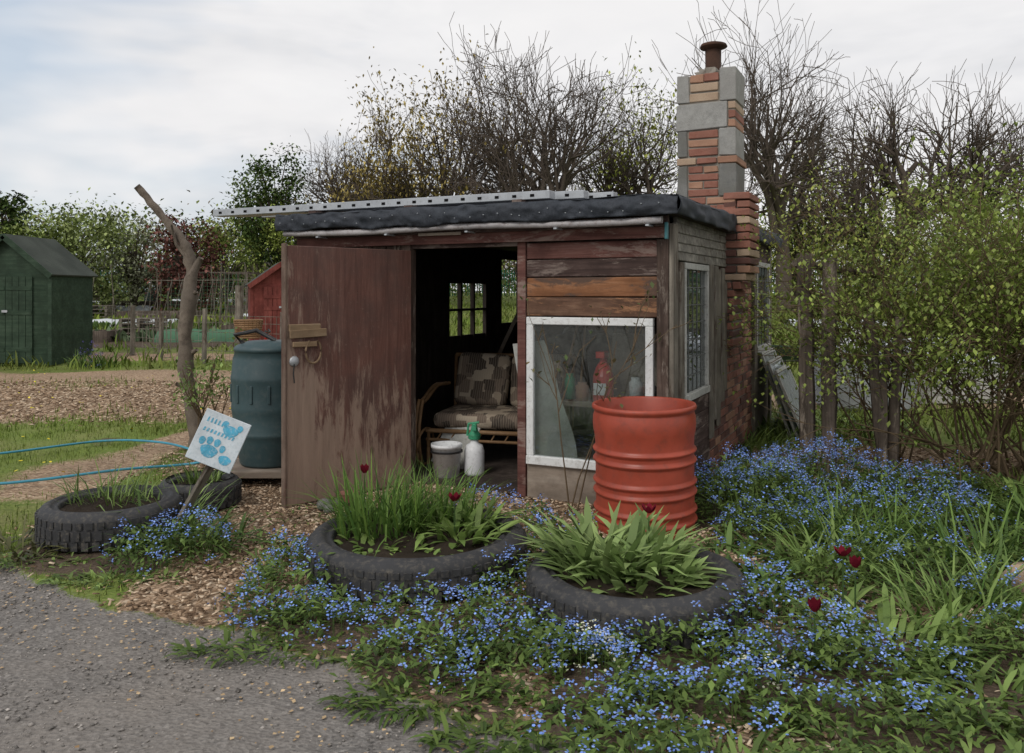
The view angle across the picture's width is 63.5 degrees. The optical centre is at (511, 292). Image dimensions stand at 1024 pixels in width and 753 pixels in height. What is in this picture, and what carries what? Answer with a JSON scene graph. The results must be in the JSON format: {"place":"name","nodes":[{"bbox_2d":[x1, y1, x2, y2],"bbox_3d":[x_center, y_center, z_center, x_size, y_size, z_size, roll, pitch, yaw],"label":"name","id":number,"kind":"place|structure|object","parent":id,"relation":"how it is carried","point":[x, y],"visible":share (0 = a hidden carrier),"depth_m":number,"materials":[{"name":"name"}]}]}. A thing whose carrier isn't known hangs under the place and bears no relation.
{"place":"outdoors","nodes":[
{"label":"outdoors","id":0,"kind":"place"},
{"bbox_2d":[0,553,545,752],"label":"gravel","id":1,"kind":"structure","parent":0,"point":[81,727],"depth_m":3.42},
{"bbox_2d":[0,293,1023,752],"bbox_3d":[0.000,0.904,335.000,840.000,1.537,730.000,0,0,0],"label":"ground","id":2,"kind":"structure","parent":0,"point":[190,723],"depth_m":3.65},
{"bbox_2d":[0,190,34,234],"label":"leafy tree","id":3,"kind":"object","parent":2,"relation":"on","point":[9,209],"visible":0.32,"depth_m":39.87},
{"bbox_2d":[0,220,81,252],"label":"leafy tree","id":4,"kind":"object","parent":2,"relation":"on","point":[21,230],"visible":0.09,"depth_m":34.29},
{"bbox_2d":[0,234,98,364],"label":"green garden shed","id":5,"kind":"structure","parent":2,"relation":"on","point":[46,300],"depth_m":18.00,"materials":[{"name":"paint"}]},
{"bbox_2d":[0,277,31,362],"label":"doors","id":6,"kind":"structure","parent":5,"relation":"in","point":[15,292],"depth_m":17.95,"materials":[{"name":"green paint"}]},
{"bbox_2d":[0,187,157,314],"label":"leafy tree","id":7,"kind":"object","parent":2,"relation":"on","point":[104,238],"visible":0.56,"depth_m":35.72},
{"bbox_2d":[74,342,105,368],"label":"bluebell plants","id":8,"kind":"object","parent":2,"relation":"on","point":[91,362],"visible":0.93,"depth_m":17.45,"materials":[{"name":"green plant"}]},
{"bbox_2d":[0,439,199,484],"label":"garden hose","id":9,"kind":"object","parent":2,"relation":"on","point":[86,473],"visible":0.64,"depth_m":7.48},
{"bbox_2d":[92,305,116,317],"bbox_3d":[-17.500,0.818,34.500,1.600,0.575,1.000,0,0,-6],"label":"pallet stack","id":10,"kind":"object","parent":2,"relation":"on","point":[106,312],"visible":0.32,"depth_m":34.45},
{"bbox_2d":[92,330,121,342],"bbox_3d":[-13.000,1.291,24.500,2.500,0.350,1.000,0,0,0],"label":"raised bed","id":11,"kind":"object","parent":2,"relation":"on","point":[100,336],"visible":0.26,"depth_m":24.00,"materials":[{"name":"wood"}]},
{"bbox_2d":[34,485,182,552],"bbox_3d":[-2.640,1.470,5.450,0.877,0.240,0.877,0,0,0],"label":"tyre planter","id":12,"kind":"object","parent":2,"relation":"on","point":[74,528],"visible":0.75,"depth_m":5.12,"materials":[{"name":"rubber"}]},
{"bbox_2d":[96,305,156,311],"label":"fleece tunnel","id":13,"kind":"structure","parent":2,"relation":"on","point":[137,308],"depth_m":37.76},
{"bbox_2d":[86,203,169,309],"bbox_3d":[-17.465,-1.382,37.813,4.220,5.306,4.019,0,0,0],"label":"blossom tree","id":14,"kind":"object","parent":2,"relation":"on","point":[137,272],"visible":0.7,"depth_m":37.57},
{"bbox_2d":[93,319,175,325],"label":"fleece tunnel","id":15,"kind":"structure","parent":2,"relation":"on","point":[108,320],"depth_m":29.77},
{"bbox_2d":[0,471,272,569],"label":"sedge plant","id":16,"kind":"object","parent":2,"relation":"on","point":[240,530],"visible":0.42,"depth_m":5.26,"materials":[{"name":"green plant"}]},
{"bbox_2d":[118,318,167,335],"bbox_3d":[-11.800,1.102,26.500,1.200,0.575,1.000,0,0,-6],"label":"pallet stack","id":17,"kind":"object","parent":2,"relation":"on","point":[125,325],"visible":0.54,"depth_m":26.06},
{"bbox_2d":[116,311,201,318],"bbox_3d":[-14.000,0.958,33.000,3.000,0.450,1.200,0,0,0],"label":"raised bed","id":18,"kind":"object","parent":2,"relation":"on","point":[123,313],"visible":0.2,"depth_m":32.40,"materials":[{"name":"wood"}]},
{"bbox_2d":[101,301,217,310],"bbox_3d":[-17.000,0.654,40.000,5.000,0.500,1.500,0,0,0],"label":"raised bed","id":19,"kind":"object","parent":2,"relation":"on","point":[147,303],"visible":0.16,"depth_m":39.25,"materials":[{"name":"wood"}]},
{"bbox_2d":[84,502,241,579],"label":"forget me not plants","id":20,"kind":"object","parent":2,"relation":"on","point":[146,537],"visible":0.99,"depth_m":4.87,"materials":[{"name":"green plant"}]},
{"bbox_2d":[134,184,203,445],"bbox_3d":[-3.506,0.305,8.595,0.762,2.850,0.254,0,0,0],"label":"dead tree","id":21,"kind":"object","parent":2,"relation":"on","point":[188,303],"visible":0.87,"depth_m":8.54,"materials":[{"name":"wood"}]},
{"bbox_2d":[93,301,245,341],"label":"vegetable rows","id":22,"kind":"object","parent":2,"relation":"on","point":[124,336],"visible":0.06,"depth_m":29.04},
{"bbox_2d":[93,262,253,357],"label":"bean canes","id":23,"kind":"object","parent":2,"relation":"on","point":[212,280],"visible":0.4,"depth_m":27.77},
{"bbox_2d":[131,210,232,312],"bbox_3d":[-14.633,-1.223,37.159,3.947,5.068,4.261,0,0,0],"label":"copper beech","id":24,"kind":"object","parent":2,"relation":"on","point":[179,266],"visible":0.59,"depth_m":36.79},
{"bbox_2d":[158,470,241,513],"bbox_3d":[-2.340,1.485,6.200,0.597,0.210,0.597,0,0,0],"label":"tyre planter","id":25,"kind":"object","parent":2,"relation":"on","point":[233,495],"visible":0.52,"depth_m":6.04,"materials":[{"name":"rubber"}]},
{"bbox_2d":[31,454,232,510],"bbox_3d":[-2.615,1.259,5.845,0.980,0.342,1.474,0,0,20],"label":"daffodil plant","id":26,"kind":"object","parent":25,"relation":"in","point":[217,476],"visible":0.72,"depth_m":5.64,"materials":[{"name":"green plant"}]},
{"bbox_2d":[154,329,245,342],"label":"net tunnel","id":27,"kind":"structure","parent":2,"relation":"on","point":[217,336],"depth_m":24.14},
{"bbox_2d":[164,327,244,428],"bbox_3d":[-3.026,0.975,8.258,0.822,1.256,0.976,0,0,32],"label":"elder sapling","id":28,"kind":"object","parent":2,"relation":"on","point":[191,398],"visible":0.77,"depth_m":8.12,"materials":[{"name":"green plant"}]},
{"bbox_2d":[130,285,280,363],"bbox_3d":[-6.186,0.725,17.827,6.749,1.752,0.507,0,0,29],"label":"wire fence","id":29,"kind":"object","parent":2,"relation":"on","point":[239,300],"visible":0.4,"depth_m":17.99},
{"bbox_2d":[174,408,250,529],"bbox_3d":[-1.964,1.148,5.319,0.542,0.813,0.183,0,0,12],"label":"painted sign","id":30,"kind":"object","parent":2,"relation":"on","point":[218,441],"visible":0.95,"depth_m":5.30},
{"bbox_2d":[167,272,260,315],"bbox_3d":[-13.200,0.053,36.994,3.561,1.914,2.072,0,0,3],"label":"fruit cage","id":31,"kind":"object","parent":2,"relation":"on","point":[237,273],"visible":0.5,"depth_m":35.96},
{"bbox_2d":[179,212,275,305],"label":"leafy tree","id":32,"kind":"object","parent":2,"relation":"on","point":[220,238],"visible":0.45,"depth_m":41.95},
{"bbox_2d":[233,319,270,339],"bbox_3d":[-3.207,0.997,12.109,1.741,1.217,0.548,0,0,-12],"label":"wooden bench","id":33,"kind":"object","parent":2,"relation":"on","point":[245,324],"visible":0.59,"depth_m":11.87,"materials":[{"name":"brown wood"}]},
{"bbox_2d":[214,164,291,274],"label":"leafy tree","id":34,"kind":"object","parent":2,"relation":"on","point":[232,219],"visible":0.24,"depth_m":45.63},
{"bbox_2d":[230,328,280,478],"bbox_3d":[-2.070,0.951,7.120,0.720,1.298,0.720,0,0,0],"label":"water butt","id":35,"kind":"object","parent":2,"relation":"on","point":[255,390],"visible":0.61,"depth_m":6.83,"materials":[{"name":"plastic"}]},
{"bbox_2d":[244,262,280,340],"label":"red garden shed","id":36,"kind":"structure","parent":2,"relation":"on","point":[264,294],"depth_m":21.34,"materials":[{"name":"paint"}]},
{"bbox_2d":[264,287,280,339],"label":"doors","id":37,"kind":"structure","parent":36,"relation":"in","point":[268,296],"depth_m":21.37,"materials":[{"name":"red paint"}]},
{"bbox_2d":[222,135,318,276],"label":"ivy clad tree","id":38,"kind":"object","parent":2,"relation":"on","point":[263,190],"visible":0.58,"depth_m":43.32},
{"bbox_2d":[247,196,309,267],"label":"leafy tree","id":39,"kind":"object","parent":2,"relation":"on","point":[279,234],"visible":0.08,"depth_m":42.25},
{"bbox_2d":[316,498,348,512],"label":"door stones","id":40,"kind":"object","parent":2,"relation":"on","point":[322,504],"depth_m":6.04,"materials":[{"name":"stone"}]},
{"bbox_2d":[276,103,406,204],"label":"bare tree","id":41,"kind":"object","parent":2,"relation":"on","point":[319,184],"visible":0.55,"depth_m":44.91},
{"bbox_2d":[299,125,440,203],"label":"oak tree","id":42,"kind":"object","parent":2,"relation":"on","point":[359,131],"visible":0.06,"depth_m":49.15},
{"bbox_2d":[207,525,607,701],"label":"forget me not plants","id":43,"kind":"object","parent":2,"relation":"on","point":[391,636],"visible":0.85,"depth_m":3.82,"materials":[{"name":"blue plant"}]},
{"bbox_2d":[305,504,526,603],"bbox_3d":[-0.550,1.480,4.820,1.277,0.220,1.277,0,0,0],"label":"tyre planter","id":44,"kind":"object","parent":2,"relation":"on","point":[367,573],"visible":0.52,"depth_m":4.33,"materials":[{"name":"rubber"}]},
{"bbox_2d":[359,463,381,518],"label":"red tulip","id":45,"kind":"object","parent":44,"relation":"in","point":[364,468],"visible":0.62,"depth_m":5.04,"materials":[{"name":"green plant"}]},
{"bbox_2d":[282,450,509,554],"bbox_3d":[-0.673,1.190,4.983,1.433,0.484,1.232,0,0,-27],"label":"daffodil plant","id":46,"kind":"object","parent":44,"relation":"in","point":[359,522],"visible":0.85,"depth_m":4.92,"materials":[{"name":"green plant"}]},
{"bbox_2d":[309,486,530,555],"bbox_3d":[-0.418,1.359,4.745,1.355,0.328,0.785,0,0,-37],"label":"tulip foliage","id":47,"kind":"object","parent":44,"relation":"in","point":[479,528],"visible":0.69,"depth_m":4.80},
{"bbox_2d":[432,491,474,538],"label":"red tulip","id":48,"kind":"object","parent":44,"relation":"in","point":[454,498],"visible":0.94,"depth_m":4.74,"materials":[{"name":"green plant"}]},
{"bbox_2d":[294,33,543,204],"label":"oak tree","id":49,"kind":"object","parent":2,"relation":"on","point":[393,189],"visible":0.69,"depth_m":41.97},
{"bbox_2d":[326,482,605,562],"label":"forget me not plants","id":50,"kind":"object","parent":2,"relation":"on","point":[541,522],"visible":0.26,"depth_m":5.44,"materials":[{"name":"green plant"}]},
{"bbox_2d":[94,269,924,302],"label":"hedge","id":51,"kind":"object","parent":2,"relation":"on","point":[479,295],"visible":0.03,"depth_m":50.34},
{"bbox_2d":[0,380,1023,752],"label":"wood chips","id":52,"kind":"object","parent":2,"relation":"on","point":[218,576],"visible":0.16,"depth_m":5.58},
{"bbox_2d":[849,555,887,619],"bbox_3d":[1.706,1.438,3.969,0.169,0.325,0.161,0,0,-44],"label":"red tulip","id":53,"kind":"object","parent":52,"relation":"on","point":[855,561],"visible":0.85,"depth_m":3.99,"materials":[{"name":"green plant"}]},
{"bbox_2d":[0,348,1023,752],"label":"weeds","id":54,"kind":"object","parent":2,"relation":"on","point":[436,736],"visible":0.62,"depth_m":3.33,"materials":[{"name":"green plant"}]},
{"bbox_2d":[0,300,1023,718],"bbox_3d":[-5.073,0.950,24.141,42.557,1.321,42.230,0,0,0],"label":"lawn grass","id":55,"kind":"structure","parent":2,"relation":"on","point":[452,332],"depth_m":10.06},
{"bbox_2d":[0,190,1023,294],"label":"distant treeline","id":56,"kind":"object","parent":2,"relation":"on","point":[196,229],"visible":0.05,"depth_m":71.61,"materials":[{"name":"green plant"}]},
{"bbox_2d":[100,270,931,296],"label":"palisade fence","id":57,"kind":"object","parent":2,"relation":"on","point":[506,273],"depth_m":56.99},
{"bbox_2d":[389,13,658,301],"bbox_3d":[0.868,-6.033,40.264,13.116,14.772,14.696,0,0,0],"label":"bare tree","id":58,"kind":"object","parent":2,"relation":"on","point":[544,177],"visible":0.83,"depth_m":39.86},
{"bbox_2d":[274,41,782,507],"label":"garden shed","id":59,"kind":"structure","parent":2,"relation":"on","point":[370,346],"depth_m":6.62,"materials":[{"name":"brown wood"}]},
{"bbox_2d":[281,243,410,507],"bbox_3d":[-1.259,0.612,6.489,1.150,1.955,0.095,0,0,-43],"label":"door","id":60,"kind":"structure","parent":59,"relation":"in","point":[346,312],"depth_m":6.43,"materials":[{"name":"brown wood"}]},
{"bbox_2d":[213,190,617,217],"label":"metal roof rails","id":61,"kind":"object","parent":59,"relation":"on","point":[449,201],"visible":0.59,"depth_m":6.96,"materials":[{"name":"grey metal"}]},
{"bbox_2d":[430,441,462,477],"bbox_3d":[-0.551,1.405,6.967,0.272,0.270,0.272,0,0,0],"label":"bucket","id":62,"kind":"object","parent":59,"relation":"on","point":[446,455],"visible":0.94,"depth_m":6.87,"materials":[{"name":"white plastic"}]},
{"bbox_2d":[431,426,480,468],"bbox_3d":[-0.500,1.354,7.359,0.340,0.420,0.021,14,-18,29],"label":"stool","id":63,"kind":"object","parent":59,"relation":"on","point":[463,439],"visible":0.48,"depth_m":7.36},
{"bbox_2d":[464,421,483,475],"bbox_3d":[-0.319,1.313,7.011,0.170,0.453,0.170,0,0,-43],"label":"spray bottle","id":64,"kind":"object","parent":59,"relation":"on","point":[474,453],"visible":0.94,"depth_m":6.95,"materials":[{"name":"white plastic"}]},
{"bbox_2d":[416,352,575,465],"bbox_3d":[-0.110,1.085,7.629,1.342,1.004,1.146,0,0,14],"label":"wicker armchair","id":65,"kind":"object","parent":59,"relation":"on","point":[481,384],"visible":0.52,"depth_m":7.90,"materials":[{"name":"fabric"}]},
{"bbox_2d":[498,312,516,352],"bbox_3d":[-0.075,0.530,9.062,0.042,1.700,0.040,25,0,0],"label":"wooden prop","id":66,"kind":"object","parent":59,"relation":"on","point":[510,329],"visible":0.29,"depth_m":9.04,"materials":[{"name":"brown wood"}]},
{"bbox_2d":[513,340,576,457],"bbox_3d":[0.256,0.875,6.479,0.429,1.000,0.060,-9,-5,25],"label":"polythene sheet","id":67,"kind":"object","parent":59,"relation":"attached to","point":[547,438],"visible":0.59,"depth_m":6.46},
{"bbox_2d":[566,356,610,363],"bbox_3d":[0.727,1.130,9.171,1.200,0.820,0.500,0,0,23],"label":"side table","id":68,"kind":"object","parent":59,"relation":"on","point":[588,360],"visible":0.07,"depth_m":8.90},
{"bbox_2d":[539,325,612,358],"bbox_3d":[0.765,0.552,9.129,0.973,0.388,0.584,0,0,0],"label":"clothes bundle","id":69,"kind":"object","parent":68,"relation":"on","point":[563,341],"visible":0.58,"depth_m":9.02,"materials":[{"name":"black fabric"}]},
{"bbox_2d":[526,317,654,469],"bbox_3d":[0.575,0.759,6.238,1.010,1.142,0.065,0,0,26],"label":"front window frame","id":70,"kind":"structure","parent":59,"relation":"in","point":[576,463],"depth_m":6.32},
{"bbox_2d":[560,392,621,459],"bbox_3d":[0.767,1.190,6.569,0.980,0.700,0.580,0,0,26],"label":"workbench","id":71,"kind":"object","parent":59,"relation":"on","point":[569,404],"visible":0.09,"depth_m":6.44,"materials":[{"name":"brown wood"}]},
{"bbox_2d":[565,373,574,398],"bbox_3d":[0.458,0.740,6.550,0.084,0.200,0.084,0,0,0],"label":"storage jar","id":72,"kind":"object","parent":71,"relation":"on","point":[570,392],"visible":0.94,"depth_m":6.52,"materials":[{"name":"glass"}]},
{"bbox_2d":[576,382,588,400],"bbox_3d":[0.549,0.770,6.462,0.105,0.140,0.105,0,0,0],"label":"storage jar","id":73,"kind":"object","parent":71,"relation":"on","point":[582,391],"visible":1,"depth_m":6.42,"materials":[{"name":"beige"}]},
{"bbox_2d":[560,316,644,393],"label":"tool handles","id":74,"kind":"object","parent":71,"relation":"on","point":[583,351],"visible":0.2,"depth_m":6.83,"materials":[{"name":"wood"}]},
{"bbox_2d":[593,351,613,400],"bbox_3d":[0.702,0.645,6.364,0.160,0.390,0.166,0,0,26],"label":"red bottle","id":75,"kind":"object","parent":71,"relation":"on","point":[602,376],"visible":0.7,"depth_m":6.30,"materials":[{"name":"plastic"}]},
{"bbox_2d":[611,333,656,396],"bbox_3d":[0.994,0.572,6.510,0.440,0.500,0.014,0,-8,26],"label":"perspex sheet","id":76,"kind":"object","parent":71,"relation":"on","point":[624,345],"visible":0.43,"depth_m":6.54,"materials":[{"name":"plastic"}]},
{"bbox_2d":[629,377,642,395],"bbox_3d":[0.938,0.740,6.254,0.105,0.200,0.105,0,0,0],"label":"storage jar","id":77,"kind":"object","parent":71,"relation":"on","point":[635,386],"visible":0.72,"depth_m":6.21,"materials":[{"name":"white plastic"}]},
{"bbox_2d":[520,281,703,512],"bbox_3d":[0.676,0.760,5.901,1.244,1.682,0.673,0,0,26],"label":"climbing rose","id":78,"kind":"object","parent":2,"relation":"on","point":[652,284],"visible":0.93,"depth_m":5.95,"materials":[{"name":"brown plant"}]},
{"bbox_2d":[560,90,677,195],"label":"bare tree","id":79,"kind":"object","parent":2,"relation":"on","point":[620,190],"visible":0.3,"depth_m":44.09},
{"bbox_2d":[526,537,747,650],"bbox_3d":[0.620,1.480,4.170,1.097,0.220,1.097,0,0,0],"label":"tyre planter","id":80,"kind":"object","parent":2,"relation":"on","point":[569,598],"visible":0.56,"depth_m":3.77,"materials":[{"name":"rubber"}]},
{"bbox_2d":[509,496,735,598],"bbox_3d":[0.556,1.300,4.222,1.175,0.377,0.999,0,0,0],"label":"tulip foliage","id":81,"kind":"object","parent":80,"relation":"in","point":[585,550],"visible":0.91,"depth_m":4.15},
{"bbox_2d":[626,502,655,560],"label":"red tulip","id":82,"kind":"object","parent":80,"relation":"in","point":[648,508],"visible":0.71,"depth_m":4.35,"materials":[{"name":"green plant"}]},
{"bbox_2d":[592,396,697,539],"bbox_3d":[0.901,1.174,5.614,0.704,0.852,0.704,-1,1,0],"label":"red barrel","id":83,"kind":"object","parent":2,"relation":"on","point":[645,448],"visible":0.89,"depth_m":5.33,"materials":[{"name":"paint"}]},
{"bbox_2d":[550,619,796,708],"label":"blue flowers","id":84,"kind":"object","parent":2,"relation":"on","point":[628,659],"visible":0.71,"depth_m":3.42,"materials":[{"name":"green plant"}]},
{"bbox_2d":[570,42,800,306],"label":"oak tree","id":85,"kind":"object","parent":2,"relation":"on","point":[650,180],"visible":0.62,"depth_m":43.94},
{"bbox_2d":[431,561,1023,752],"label":"forget me not plants","id":86,"kind":"object","parent":2,"relation":"on","point":[626,680],"visible":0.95,"depth_m":3.17,"materials":[{"name":"blue plant"}]},
{"bbox_2d":[637,0,902,313],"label":"bare tree","id":87,"kind":"object","parent":2,"relation":"on","point":[767,182],"visible":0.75,"depth_m":36.61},
{"bbox_2d":[772,345,797,363],"bbox_3d":[5.086,1.298,15.531,1.730,0.644,0.680,0,0,-20],"label":"wheelbarrow","id":88,"kind":"object","parent":2,"relation":"on","point":[786,358],"visible":0.04,"depth_m":15.27,"materials":[{"name":"green paint"}]},
{"bbox_2d":[760,348,815,439],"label":"leaning window panes","id":89,"kind":"object","parent":2,"relation":"on","point":[783,367],"visible":0.46,"depth_m":9.13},
{"bbox_2d":[764,351,791,430],"bbox_3d":[3.146,1.137,9.669,0.014,0.900,0.880,-21,-9,24],"label":"pane glass","id":90,"kind":"object","parent":89,"relation":"attached to","point":[767,358],"visible":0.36,"depth_m":9.40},
{"bbox_2d":[771,359,798,433],"bbox_3d":[3.170,1.180,9.491,0.008,0.820,0.880,-23,-10,24],"label":"pane glass","id":91,"kind":"object","parent":89,"relation":"attached to","point":[776,364],"visible":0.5,"depth_m":9.24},
{"bbox_2d":[779,369,798,419],"bbox_3d":[3.196,1.223,9.312,0.009,0.740,0.880,-25,-11,23],"label":"pane glass","id":92,"kind":"object","parent":89,"relation":"attached to","point":[789,385],"visible":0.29,"depth_m":9.30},
{"bbox_2d":[756,189,840,302],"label":"leafy tree","id":93,"kind":"object","parent":2,"relation":"on","point":[794,239],"visible":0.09,"depth_m":45.66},
{"bbox_2d":[599,457,1023,752],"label":"bed foliage","id":94,"kind":"object","parent":2,"relation":"on","point":[943,615],"visible":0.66,"depth_m":4.26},
{"bbox_2d":[808,596,845,667],"bbox_3d":[1.313,1.447,3.486,0.250,0.306,0.118,0,0,-40],"label":"red tulip","id":95,"kind":"object","parent":2,"relation":"on","point":[814,604],"visible":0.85,"depth_m":3.50,"materials":[{"name":"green plant"}]},
{"bbox_2d":[792,253,904,480],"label":"rustic posts","id":96,"kind":"object","parent":2,"relation":"on","point":[829,413],"visible":0.58,"depth_m":7.13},
{"bbox_2d":[762,103,943,300],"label":"oak tree","id":97,"kind":"object","parent":2,"relation":"on","point":[840,190],"visible":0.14,"depth_m":45.13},
{"bbox_2d":[834,545,874,610],"bbox_3d":[1.680,1.423,4.070,0.217,0.353,0.088,0,0,-21],"label":"red tulip","id":98,"kind":"object","parent":2,"relation":"on","point":[862,592],"visible":0.86,"depth_m":4.07,"materials":[{"name":"green plant"}]},
{"bbox_2d":[694,431,1023,559],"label":"forget me not plants","id":99,"kind":"object","parent":2,"relation":"on","point":[775,473],"visible":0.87,"depth_m":5.89,"materials":[{"name":"blue plant"}]},
{"bbox_2d":[814,349,917,412],"bbox_3d":[4.950,1.200,11.600,1.480,0.800,1.480,0,0,-10],"label":"water tank","id":100,"kind":"object","parent":2,"relation":"on","point":[844,397],"visible":0.06,"depth_m":11.08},
{"bbox_2d":[796,183,940,308],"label":"leafy tree","id":101,"kind":"object","parent":2,"relation":"on","point":[857,251],"visible":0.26,"depth_m":41.29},
{"bbox_2d":[716,121,1023,503],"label":"rose shrub","id":102,"kind":"object","parent":2,"relation":"on","point":[942,351],"visible":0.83,"depth_m":6.73,"materials":[{"name":"green plant"}]},
{"bbox_2d":[724,134,1023,471],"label":"rose shrub","id":103,"kind":"object","parent":2,"relation":"on","point":[803,250],"visible":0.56,"depth_m":7.29,"materials":[{"name":"green plant"}]},
{"bbox_2d":[739,512,1023,683],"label":"forget me not plants","id":104,"kind":"object","parent":2,"relation":"on","point":[962,637],"visible":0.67,"depth_m":4.34,"materials":[{"name":"green plant"}]},
{"bbox_2d":[788,58,1023,308],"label":"bare tree","id":105,"kind":"object","parent":2,"relation":"on","point":[891,149],"visible":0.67,"depth_m":41.28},
{"bbox_2d":[817,117,1023,462],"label":"rose shrub","id":106,"kind":"object","parent":2,"relation":"on","point":[925,223],"visible":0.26,"depth_m":7.36,"materials":[{"name":"green plant"}]},
{"bbox_2d":[849,143,1019,289],"bbox_3d":[21.174,-2.974,39.963,8.850,8.329,7.751,0,0,35],"label":"leafy tree","id":107,"kind":"object","parent":2,"relation":"on","point":[933,179],"visible":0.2,"depth_m":39.80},
{"bbox_2d":[881,338,1007,403],"bbox_3d":[6.200,1.152,12.400,1.900,0.895,1.082,0,0,-6],"label":"cold frame","id":108,"kind":"object","parent":2,"relation":"on","point":[939,399],"visible":0.11,"depth_m":11.94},
{"bbox_2d":[880,82,1023,252],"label":"bare tree","id":109,"kind":"object","parent":2,"relation":"on","point":[977,136],"visible":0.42,"depth_m":42.60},
{"bbox_2d":[954,177,1023,263],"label":"leafy tree","id":110,"kind":"object","parent":2,"relation":"on","point":[990,200],"visible":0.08,"depth_m":38.00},
{"bbox_2d":[955,105,1023,234],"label":"bare tree","id":111,"kind":"object","parent":2,"relation":"on","point":[1017,163],"visible":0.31,"depth_m":43.36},
{"bbox_2d":[1000,562,1023,597],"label":"rock","id":112,"kind":"object","parent":2,"relation":"on","point":[1018,565],"visible":0.26,"depth_m":4.24,"materials":[{"name":"beige stone"}]},
{"bbox_2d":[0,0,1023,292],"label":"sky","id":113,"kind":"structure","parent":0,"point":[168,98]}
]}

